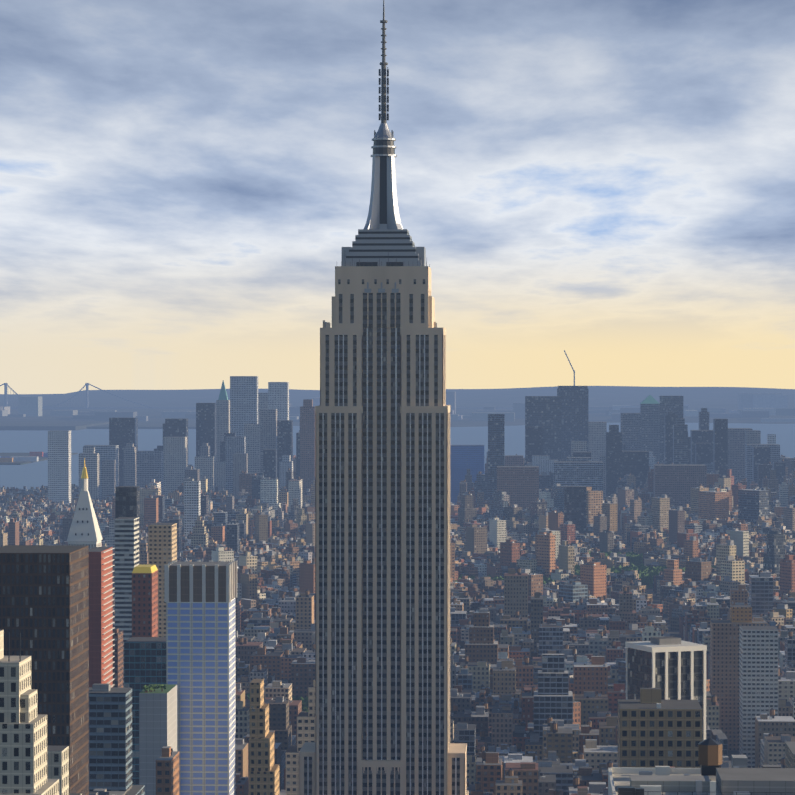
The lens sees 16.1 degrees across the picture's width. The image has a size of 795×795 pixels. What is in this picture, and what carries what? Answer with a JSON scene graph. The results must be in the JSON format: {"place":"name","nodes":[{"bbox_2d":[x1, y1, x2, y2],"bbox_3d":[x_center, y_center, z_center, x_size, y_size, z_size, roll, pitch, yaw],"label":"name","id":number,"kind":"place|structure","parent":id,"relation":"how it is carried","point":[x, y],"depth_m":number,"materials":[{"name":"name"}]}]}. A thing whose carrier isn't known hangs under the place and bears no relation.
{"place":"outdoors","nodes":[
{"label":"outdoors","id":0,"kind":"place"},
{"bbox_2d":[0,350,794,794],"bbox_3d":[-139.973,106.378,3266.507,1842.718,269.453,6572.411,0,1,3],"label":"city buildings","id":1,"kind":"structure","parent":0,"point":[140,592],"depth_m":2255.85,"materials":[{"name":"grey concrete"}]},
{"bbox_2d":[0,386,794,426],"bbox_3d":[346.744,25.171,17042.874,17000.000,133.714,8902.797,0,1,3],"label":"hills","id":2,"kind":"structure","parent":0,"point":[694,398],"depth_m":19251.99,"materials":[{"name":"blue"}]},
{"bbox_2d":[0,383,512,408],"bbox_3d":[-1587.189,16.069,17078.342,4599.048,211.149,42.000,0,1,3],"label":"suspension bridge","id":3,"kind":"structure","parent":2,"relation":"on","point":[50,407],"depth_m":17076.67,"materials":[{"name":"silver metal"}]},
{"bbox_2d":[0,392,794,464],"bbox_3d":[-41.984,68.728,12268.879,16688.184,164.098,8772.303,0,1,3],"label":"shores","id":4,"kind":"structure","parent":0,"point":[763,406],"depth_m":14617.94,"materials":[{"name":"blue liquid"}]},
{"bbox_2d":[0,423,794,488],"bbox_3d":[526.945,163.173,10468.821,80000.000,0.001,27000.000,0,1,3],"label":"sea water","id":5,"kind":"structure","parent":0,"point":[30,475],"depth_m":10441.61,"materials":[{"name":"blue liquid"}]},
{"bbox_2d":[0,0,794,393],"label":"sky","id":6,"kind":"structure","parent":0,"point":[608,184],"materials":[{"name":"blue"}]},
{"bbox_2d":[241,523,738,791],"bbox_3d":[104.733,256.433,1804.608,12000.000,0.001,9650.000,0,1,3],"label":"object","id":7,"kind":"structure","parent":0,"point":[655,600],"depth_m":3294.57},
{"bbox_2d":[299,0,468,794],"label":"skyscraper","id":8,"kind":"structure","parent":7,"relation":"on","point":[382,568],"depth_m":1253.69,"materials":[{"name":"stone"}]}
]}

